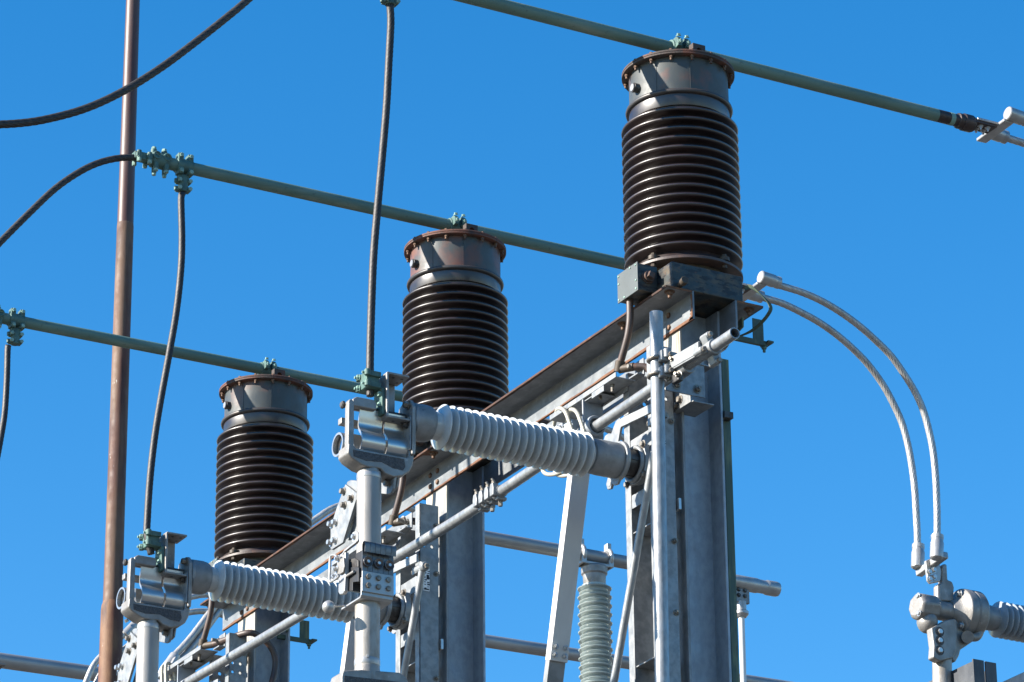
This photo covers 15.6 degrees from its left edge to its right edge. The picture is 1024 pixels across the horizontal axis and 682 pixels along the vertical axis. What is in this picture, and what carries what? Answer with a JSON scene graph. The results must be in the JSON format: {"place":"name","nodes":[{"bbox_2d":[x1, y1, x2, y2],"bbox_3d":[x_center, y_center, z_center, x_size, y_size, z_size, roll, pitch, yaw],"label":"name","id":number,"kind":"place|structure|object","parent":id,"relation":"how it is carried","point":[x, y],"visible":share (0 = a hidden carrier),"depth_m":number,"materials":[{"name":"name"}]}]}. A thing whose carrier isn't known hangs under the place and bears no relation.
{"place":"outdoors","nodes":[
{"label":"outdoors","id":0,"kind":"place"},
{"bbox_2d":[0,653,98,680],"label":"aluminium bus","id":1,"kind":"object","parent":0,"point":[45,666],"depth_m":26.95,"materials":[{"name":"silver metal"}]},
{"bbox_2d":[83,592,208,681],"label":"stranded cable","id":2,"kind":"object","parent":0,"point":[91,669],"visible":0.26,"depth_m":24.62,"materials":[{"name":"metal"}]},
{"bbox_2d":[123,619,136,635],"bbox_3d":[-2.537,1.918,24.855,0.142,0.152,0.078,12,-26,-27],"label":"cable sleeve","id":3,"kind":"object","parent":2,"relation":"attached to","point":[129,628],"visible":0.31,"depth_m":24.82,"materials":[{"name":"metal"}]},
{"bbox_2d":[93,608,222,681],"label":"stranded cable","id":4,"kind":"object","parent":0,"point":[196,611],"visible":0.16,"depth_m":25.15,"materials":[{"name":"metal"}]},
{"bbox_2d":[158,503,414,672],"bbox_3d":[-1.108,1.497,22.049,2.125,1.334,0.043,12,-26,-27],"label":"stranded cable","id":5,"kind":"object","parent":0,"point":[200,625],"visible":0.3,"depth_m":21.56,"materials":[{"name":"metal"}]},
{"bbox_2d":[158,652,180,681],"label":"cable lug end","id":6,"kind":"object","parent":5,"relation":"attached to","point":[172,657],"visible":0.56,"depth_m":21.36,"materials":[{"name":"metal"}]},
{"bbox_2d":[168,523,387,681],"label":"stranded cable","id":7,"kind":"object","parent":6,"relation":"attached to","point":[193,645],"visible":0.1,"depth_m":21.53,"materials":[{"name":"metal"}]},
{"bbox_2d":[0,0,1023,681],"label":"sky","id":8,"kind":"structure","parent":0,"point":[912,227],"materials":[{"name":"blue"}]},
{"bbox_2d":[392,630,791,681],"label":"aluminium bus","id":9,"kind":"object","parent":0,"point":[515,645],"visible":0.27,"depth_m":26.23,"materials":[{"name":"silver metal"}]},
{"bbox_2d":[577,539,613,681],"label":"post insulator","id":10,"kind":"object","parent":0,"point":[595,633],"visible":0.93,"depth_m":24.75,"materials":[{"name":"grey ceramic"}]},
{"bbox_2d":[401,516,626,568],"bbox_3d":[0.375,1.412,24.910,2.500,0.092,0.091,12,-26,-27],"label":"aluminium bus","id":11,"kind":"object","parent":10,"relation":"on","point":[522,544],"visible":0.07,"depth_m":24.76,"materials":[{"name":"grey metal"}]},
{"bbox_2d":[736,574,780,596],"bbox_3d":[1.626,1.670,25.555,0.462,0.106,0.106,12,-26,-27],"label":"bus end cap","id":12,"kind":"object","parent":11,"relation":"attached to","point":[764,587],"visible":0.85,"depth_m":25.55,"materials":[{"name":"metal"}]},
{"bbox_2d":[736,588,749,681],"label":"dropper rod","id":13,"kind":"object","parent":12,"relation":"hanging from","point":[743,600],"visible":0.85,"depth_m":25.39,"materials":[{"name":"metal"}]},
{"bbox_2d":[932,659,951,681],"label":"blade tube","id":14,"kind":"object","parent":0,"point":[941,671],"visible":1,"depth_m":18.71,"materials":[{"name":"silver metal"}]},
{"bbox_2d":[909,564,989,662],"bbox_3d":[2.203,1.392,18.894,0.401,0.545,0.254,12,-26,-27],"label":"switch casting","id":15,"kind":"object","parent":14,"relation":"attached to","point":[963,615],"visible":1,"depth_m":18.83,"materials":[{"name":"metal"}]},
{"bbox_2d":[911,533,947,583],"bbox_3d":[2.128,1.120,18.965,0.125,0.247,0.263,12,-26,-27],"label":"spade connector","id":16,"kind":"object","parent":15,"relation":"attached to","point":[930,568],"visible":1,"depth_m":18.93,"materials":[{"name":"metal"}]},
{"bbox_2d":[986,601,1023,642],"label":"grey insulator","id":17,"kind":"object","parent":15,"relation":"attached to","point":[1006,621],"visible":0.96,"depth_m":19.01,"materials":[{"name":"ceramic"}]},
{"bbox_2d":[929,659,996,681],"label":"cross arm","id":18,"kind":"object","parent":14,"relation":"attached to","point":[973,671],"visible":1,"depth_m":18.61},
{"bbox_2d":[1003,672,1023,681],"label":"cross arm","id":19,"kind":"object","parent":18,"relation":"attached to","point":[1018,678],"visible":1,"depth_m":18.11},
{"label":"ground","id":20,"kind":"structure","parent":0,"visible":0},
{"bbox_2d":[98,0,139,681],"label":"rusty pole","id":21,"kind":"object","parent":20,"relation":"on","point":[111,640],"visible":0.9,"depth_m":24.03,"materials":[{"name":"brown metal"}]},
{"bbox_2d":[238,608,289,681],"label":"steel column","id":22,"kind":"structure","parent":20,"relation":"on","point":[259,660],"depth_m":19.13,"materials":[{"name":"grey metal"}]},
{"bbox_2d":[209,633,246,681],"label":"mounting channel","id":23,"kind":"object","parent":22,"relation":"attached to","point":[237,667],"visible":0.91,"depth_m":18.95,"materials":[{"name":"metal"}]},
{"bbox_2d":[158,633,225,681],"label":"bearing rail","id":24,"kind":"object","parent":23,"relation":"attached to","point":[189,663],"visible":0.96,"depth_m":19.17,"materials":[{"name":"metal"}]},
{"bbox_2d":[160,662,176,681],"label":"rope lashing","id":25,"kind":"object","parent":24,"relation":"hanging from","point":[165,668],"visible":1,"depth_m":19.32,"materials":[{"name":"white fabric"}]},
{"bbox_2d":[277,620,316,648],"bbox_3d":[-1.139,1.506,19.210,0.177,0.150,0.251,-17,-28,34],"label":"green bracket","id":26,"kind":"object","parent":22,"relation":"attached to","point":[303,637],"visible":0.91,"depth_m":19.22,"materials":[{"name":"metal"}]},
{"bbox_2d":[426,466,485,681],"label":"steel column","id":27,"kind":"structure","parent":20,"relation":"on","point":[461,591],"depth_m":17.34,"materials":[{"name":"grey metal"}]},
{"bbox_2d":[396,503,442,681],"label":"mounting channel","id":28,"kind":"object","parent":27,"relation":"attached to","point":[427,646],"visible":0.55,"depth_m":17.19,"materials":[{"name":"metal"}]},
{"bbox_2d":[191,554,417,632],"bbox_3d":[-0.940,1.081,16.881,1.093,0.293,0.420,12,-26,-27],"label":"grey insulator","id":29,"kind":"object","parent":28,"relation":"attached to","point":[241,584],"visible":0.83,"depth_m":16.84,"materials":[{"name":"ceramic"}]},
{"bbox_2d":[114,555,191,681],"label":"disconnect switch","id":30,"kind":"object","parent":29,"relation":"attached to","point":[153,611],"visible":1,"depth_m":16.54,"materials":[{"name":"metal"}]},
{"bbox_2d":[137,529,163,572],"bbox_3d":[-1.614,0.942,16.633,0.098,0.185,0.101,12,-26,-27],"label":"cable lug","id":31,"kind":"object","parent":30,"relation":"attached to","point":[152,538],"visible":1,"depth_m":16.62,"materials":[{"name":"green metal"}]},
{"bbox_2d":[159,532,186,581],"bbox_3d":[-1.524,0.969,16.672,0.103,0.200,0.118,12,-26,-27],"label":"terminal bracket","id":32,"kind":"object","parent":30,"relation":"attached to","point":[168,540],"visible":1,"depth_m":16.67,"materials":[{"name":"metal"}]},
{"bbox_2d":[400,561,429,678],"bbox_3d":[-0.562,1.934,16.901,0.042,1.767,0.768,12,-26,-27],"label":"slanted rod","id":33,"kind":"object","parent":29,"relation":"attached to","point":[420,569],"visible":1,"depth_m":16.93,"materials":[{"name":"metal"}]},
{"bbox_2d":[331,512,414,579],"bbox_3d":[-0.662,1.018,17.545,0.178,0.280,0.595,14,-27,-32],"label":"bearing rail","id":34,"kind":"object","parent":28,"relation":"attached to","point":[389,537],"visible":0.2,"depth_m":17.39,"materials":[{"name":"metal"}]},
{"bbox_2d":[340,618,354,672],"bbox_3d":[-0.787,1.760,17.485,0.086,1.260,0.390,12,-26,-27],"label":"white drop arm","id":35,"kind":"object","parent":34,"relation":"hanging from","point":[347,660],"depth_m":17.51},
{"bbox_2d":[423,564,429,590],"bbox_3d":[-0.394,1.089,17.180,0.034,0.132,0.002,12,-26,-27],"label":"warning sign","id":36,"kind":"object","parent":28,"relation":"attached to","point":[426,585],"visible":0.85,"depth_m":17.17,"materials":[{"name":"white"}]},
{"bbox_2d":[649,310,669,681],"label":"vertical pipe","id":37,"kind":"object","parent":20,"relation":"on","point":[660,569],"visible":1,"depth_m":15.06,"materials":[{"name":"grey metal"}]},
{"bbox_2d":[610,411,668,681],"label":"slanted rod","id":38,"kind":"object","parent":37,"relation":"attached to","point":[631,581],"visible":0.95,"depth_m":15.23,"materials":[{"name":"metal"}]},
{"bbox_2d":[646,341,701,384],"bbox_3d":[0.693,0.095,15.239,0.130,0.157,0.326,20,-30,-40],"label":"pipe coupling","id":39,"kind":"object","parent":37,"relation":"attached to","point":[674,370],"visible":1,"depth_m":15.23,"materials":[{"name":"metal"}]},
{"bbox_2d":[664,311,731,681],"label":"steel column","id":40,"kind":"structure","parent":20,"relation":"on","point":[703,596],"depth_m":15.51,"materials":[{"name":"grey metal"}]},
{"bbox_2d":[200,285,694,630],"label":"steel angle beam","id":41,"kind":"structure","parent":40,"relation":"attached to","point":[584,366],"depth_m":16.70,"materials":[{"name":"grey metal"}]},
{"bbox_2d":[209,368,313,623],"bbox_3d":[-1.325,0.807,19.564,0.611,1.306,0.610,12,-26,-27],"label":"instrument transformer","id":42,"kind":"object","parent":41,"relation":"on","point":[264,480],"visible":0.88,"depth_m":19.50,"materials":[{"name":"ceramic"}]},
{"bbox_2d":[198,598,278,681],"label":"conduit","id":43,"kind":"object","parent":42,"relation":"attached to","point":[204,643],"visible":0.82,"depth_m":19.05,"materials":[{"name":"grey metal"}]},
{"bbox_2d":[260,357,276,373],"bbox_3d":[-1.310,0.182,19.884,0.076,0.172,0.123,12,-26,-27],"label":"tube support clamp","id":44,"kind":"object","parent":42,"relation":"attached to","point":[268,367],"visible":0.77,"depth_m":19.87,"materials":[{"name":"green metal"}]},
{"bbox_2d":[2,313,402,401],"bbox_3d":[-1.409,0.134,19.850,3.016,0.060,0.060,12,-26,-27],"label":"bus tube","id":45,"kind":"object","parent":44,"relation":"attached to","point":[161,348],"visible":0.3,"depth_m":19.65,"materials":[{"name":"metal"}]},
{"bbox_2d":[0,307,4,327],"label":"tube end clamp","id":46,"kind":"object","parent":45,"relation":"attached to","point":[2,312],"visible":1,"depth_m":19.18,"materials":[{"name":"teal metal"}]},
{"bbox_2d":[6,308,25,345],"bbox_3d":[-2.563,-0.070,19.236,0.088,0.190,0.080,12,-26,-27],"label":"tee clamp","id":47,"kind":"object","parent":45,"relation":"attached to","point":[16,326],"visible":1,"depth_m":19.21,"materials":[{"name":"teal metal"}]},
{"bbox_2d":[0,344,10,456],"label":"dropper cable","id":48,"kind":"object","parent":47,"relation":"hanging from","point":[6,385],"visible":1,"depth_m":19.04,"materials":[{"name":"black metal"}]},
{"bbox_2d":[539,418,550,424],"bbox_3d":[0.110,0.434,20.649,0.470,0.120,0.278,12,-26,-27],"label":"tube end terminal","id":49,"kind":"object","parent":45,"relation":"attached to","point":[546,421],"visible":0.02,"depth_m":20.63,"materials":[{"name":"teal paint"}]},
{"bbox_2d":[402,223,508,499],"bbox_3d":[-0.291,0.092,17.890,0.611,1.306,0.610,12,-26,-27],"label":"instrument transformer","id":50,"kind":"object","parent":41,"relation":"on","point":[455,346],"visible":0.7,"depth_m":17.84,"materials":[{"name":"ceramic"}]},
{"bbox_2d":[388,474,414,526],"bbox_3d":[-0.502,0.734,17.477,0.192,0.362,0.082,-11,-25,24],"label":"conduit","id":51,"kind":"object","parent":50,"relation":"attached to","point":[393,516],"visible":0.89,"depth_m":17.46,"materials":[{"name":"grey metal"}]},
{"bbox_2d":[448,212,466,228],"bbox_3d":[-0.277,-0.532,18.210,0.076,0.172,0.123,12,-26,-27],"label":"tube support clamp","id":52,"kind":"object","parent":50,"relation":"attached to","point":[457,222],"visible":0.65,"depth_m":18.19,"materials":[{"name":"metal"}]},
{"bbox_2d":[145,153,624,269],"bbox_3d":[-0.395,-0.583,18.169,3.016,0.060,0.060,12,-26,-27],"label":"bus tube","id":53,"kind":"object","parent":52,"relation":"attached to","point":[353,204],"visible":0.59,"depth_m":18.03,"materials":[{"name":"metal"}]},
{"bbox_2d":[132,146,171,177],"bbox_3d":[-1.694,-0.850,17.496,0.182,0.150,0.080,12,-26,-27],"label":"tube end clamp","id":54,"kind":"object","parent":53,"relation":"attached to","point":[162,160],"visible":1,"depth_m":17.48,"materials":[{"name":"teal metal"}]},
{"bbox_2d":[0,154,136,246],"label":"jumper cable","id":55,"kind":"object","parent":54,"relation":"attached to","point":[31,211],"visible":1,"depth_m":17.19,"materials":[{"name":"black rubber"}]},
{"bbox_2d":[173,152,194,193],"bbox_3d":[-1.548,-0.787,17.556,0.088,0.190,0.080,12,-26,-27],"label":"tee clamp","id":56,"kind":"object","parent":53,"relation":"attached to","point":[184,172],"visible":1,"depth_m":17.54,"materials":[{"name":"teal metal"}]},
{"bbox_2d":[143,191,185,554],"bbox_3d":[-1.585,0.122,17.069,0.058,1.879,0.246,-13,-26,28],"label":"dropper cable","id":57,"kind":"object","parent":56,"relation":"hanging from","point":[165,371],"visible":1,"depth_m":17.06,"materials":[{"name":"black metal"}]},
{"bbox_2d":[742,271,781,302],"bbox_3d":[1.125,-0.283,18.968,0.470,0.120,0.278,12,-26,-27],"label":"tube end terminal","id":58,"kind":"object","parent":53,"relation":"attached to","point":[764,278],"visible":0.49,"depth_m":18.95,"materials":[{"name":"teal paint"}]},
{"bbox_2d":[763,283,940,542],"bbox_3d":[1.726,0.382,19.037,0.941,1.248,0.231,12,-26,-27],"label":"twin cable","id":59,"kind":"object","parent":58,"relation":"attached to","point":[857,352],"visible":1,"depth_m":19.16,"materials":[{"name":"metal"}]},
{"bbox_2d":[617,43,742,318],"bbox_3d":[0.720,-0.641,16.170,0.611,1.306,0.610,12,-26,-27],"label":"instrument transformer","id":60,"kind":"object","parent":41,"relation":"on","point":[682,227],"visible":0.98,"depth_m":16.06,"materials":[{"name":"ceramic"}]},
{"bbox_2d":[614,298,646,373],"bbox_3d":[0.509,0.000,15.758,0.192,0.362,0.082,-11,-25,24],"label":"conduit","id":61,"kind":"object","parent":60,"relation":"attached to","point":[620,366],"visible":0.9,"depth_m":15.74,"materials":[{"name":"grey metal"}]},
{"bbox_2d":[670,33,690,48],"bbox_3d":[0.735,-1.266,16.491,0.076,0.172,0.123,12,-26,-27],"label":"tube support clamp","id":62,"kind":"object","parent":60,"relation":"attached to","point":[680,43],"visible":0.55,"depth_m":16.47,"materials":[{"name":"teal metal"}]},
{"bbox_2d":[453,0,939,121],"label":"bus tube","id":63,"kind":"object","parent":62,"relation":"attached to","point":[569,22],"visible":1,"depth_m":16.62,"materials":[{"name":"metal"}]},
{"bbox_2d":[380,0,400,7],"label":"tee clamp","id":64,"kind":"object","parent":63,"relation":"attached to","point":[395,3],"visible":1,"depth_m":15.81,"materials":[{"name":"teal metal"}]},
{"bbox_2d":[366,3,394,397],"bbox_3d":[-0.547,-0.605,15.399,0.045,1.856,0.196,-12,-25,25],"label":"dropper cable","id":65,"kind":"object","parent":64,"relation":"hanging from","point":[379,195],"visible":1,"depth_m":15.39,"materials":[{"name":"black metal"}]},
{"bbox_2d":[936,106,1023,143],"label":"tube end terminal","id":66,"kind":"object","parent":63,"relation":"attached to","point":[989,130],"visible":1,"depth_m":17.23,"materials":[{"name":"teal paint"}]},
{"bbox_2d":[1008,135,1023,146],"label":"twin cable","id":67,"kind":"object","parent":66,"relation":"attached to","point":[1016,140],"visible":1,"depth_m":17.46,"materials":[{"name":"metal"}]},
{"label":"tube end clamp","id":68,"kind":"object","parent":63,"relation":"attached to","visible":0},
{"bbox_2d":[0,0,252,128],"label":"jumper cable","id":69,"kind":"object","parent":68,"relation":"hanging from","point":[215,26],"visible":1,"depth_m":15.02,"materials":[{"name":"black rubber"}]},
{"bbox_2d":[740,285,772,336],"bbox_3d":[1.004,-0.128,15.851,0.084,0.193,0.216,18,-29,-37],"label":"ground wire","id":70,"kind":"object","parent":60,"relation":"attached to","point":[763,320],"visible":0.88,"depth_m":15.81,"materials":[{"name":"green paint"}]},
{"bbox_2d":[290,300,762,615],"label":"steel angle beam","id":71,"kind":"structure","parent":40,"relation":"attached to","point":[733,313],"depth_m":16.54,"materials":[{"name":"grey metal"}]},
{"bbox_2d":[735,317,773,352],"bbox_3d":[0.989,-0.033,15.966,0.177,0.150,0.251,-17,-28,34],"label":"green bracket","id":72,"kind":"object","parent":71,"relation":"attached to","point":[757,339],"visible":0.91,"depth_m":15.97,"materials":[{"name":"metal"}]},
{"bbox_2d":[623,345,680,681],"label":"mounting channel","id":73,"kind":"object","parent":40,"relation":"attached to","point":[641,645],"visible":0.38,"depth_m":15.40,"materials":[{"name":"metal"}]},
{"bbox_2d":[414,403,650,489],"bbox_3d":[0.101,0.352,15.221,1.093,0.293,0.420,12,-26,-27],"label":"grey insulator","id":74,"kind":"object","parent":73,"relation":"attached to","point":[613,459],"visible":1,"depth_m":15.22,"materials":[{"name":"ceramic"}]},
{"bbox_2d":[326,397,415,553],"bbox_3d":[-0.622,0.623,14.989,0.332,0.745,0.485,12,-26,-27],"label":"disconnect switch","id":75,"kind":"object","parent":74,"relation":"attached to","point":[374,460],"visible":0.99,"depth_m":14.88,"materials":[{"name":"metal"}]},
{"bbox_2d":[322,531,395,612],"bbox_3d":[-0.623,0.930,14.651,0.264,0.325,0.223,12,-26,-27],"label":"latch contact","id":76,"kind":"object","parent":75,"relation":"attached to","point":[367,572],"visible":1,"depth_m":14.62,"materials":[{"name":"metal"}]},
{"bbox_2d":[331,601,407,681],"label":"blade tube","id":77,"kind":"object","parent":76,"relation":"attached to","point":[367,645],"visible":1,"depth_m":14.52,"materials":[{"name":"metal"}]},
{"bbox_2d":[354,368,384,416],"bbox_3d":[-0.574,0.214,14.972,0.098,0.185,0.101,12,-26,-27],"label":"cable lug","id":78,"kind":"object","parent":75,"relation":"attached to","point":[367,378],"visible":1,"depth_m":14.96,"materials":[{"name":"green metal"}]},
{"bbox_2d":[379,372,409,426],"bbox_3d":[-0.483,0.240,15.012,0.103,0.200,0.118,12,-26,-27],"label":"terminal bracket","id":79,"kind":"object","parent":75,"relation":"attached to","point":[389,381],"visible":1,"depth_m":14.99,"materials":[{"name":"metal"}]},
{"bbox_2d":[550,358,645,439],"bbox_3d":[0.361,0.289,15.875,0.178,0.280,0.595,14,-27,-32],"label":"bearing rail","id":80,"kind":"object","parent":73,"relation":"attached to","point":[590,404],"visible":0.73,"depth_m":15.83,"materials":[{"name":"metal"}]},
{"bbox_2d":[184,327,739,681],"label":"operating pipe","id":81,"kind":"object","parent":80,"relation":"attached to","point":[719,343],"visible":0.69,"depth_m":16.79,"materials":[{"name":"grey metal"}]},
{"bbox_2d":[473,478,506,512],"bbox_3d":[-0.098,0.694,16.559,0.074,0.122,0.200,12,-26,-27],"label":"pipe clamp","id":82,"kind":"object","parent":81,"relation":"attached to","point":[488,498],"visible":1,"depth_m":16.53,"materials":[{"name":"metal"}]},
{"bbox_2d":[693,331,728,367],"bbox_3d":[0.804,0.035,15.090,0.135,0.134,0.083,12,-26,-27],"label":"pipe clamp","id":83,"kind":"object","parent":81,"relation":"attached to","point":[707,352],"visible":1,"depth_m":15.06,"materials":[{"name":"metal"}]},
{"bbox_2d":[541,406,585,477],"bbox_3d":[0.228,0.431,15.984,0.073,0.363,0.508,6,-24,-16],"label":"cable","id":84,"kind":"object","parent":80,"relation":"hanging from","point":[570,425],"visible":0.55,"depth_m":15.93,"materials":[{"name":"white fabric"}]},
{"bbox_2d":[543,430,589,681],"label":"white drop arm","id":85,"kind":"object","parent":80,"relation":"hanging from","point":[566,577],"visible":0.93,"depth_m":15.79},
{"bbox_2d":[666,361,713,416],"bbox_3d":[0.709,0.177,15.569,0.230,0.203,0.172,12,-26,-27],"label":"pivot bracket","id":86,"kind":"object","parent":40,"relation":"attached to","point":[688,387],"visible":0.56,"depth_m":15.54,"materials":[{"name":"metal"}]},
{"bbox_2d":[721,359,739,681],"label":"green ground bar","id":87,"kind":"object","parent":40,"relation":"attached to","point":[727,416],"visible":0.91,"depth_m":15.55,"materials":[{"name":"paint"}]}
]}

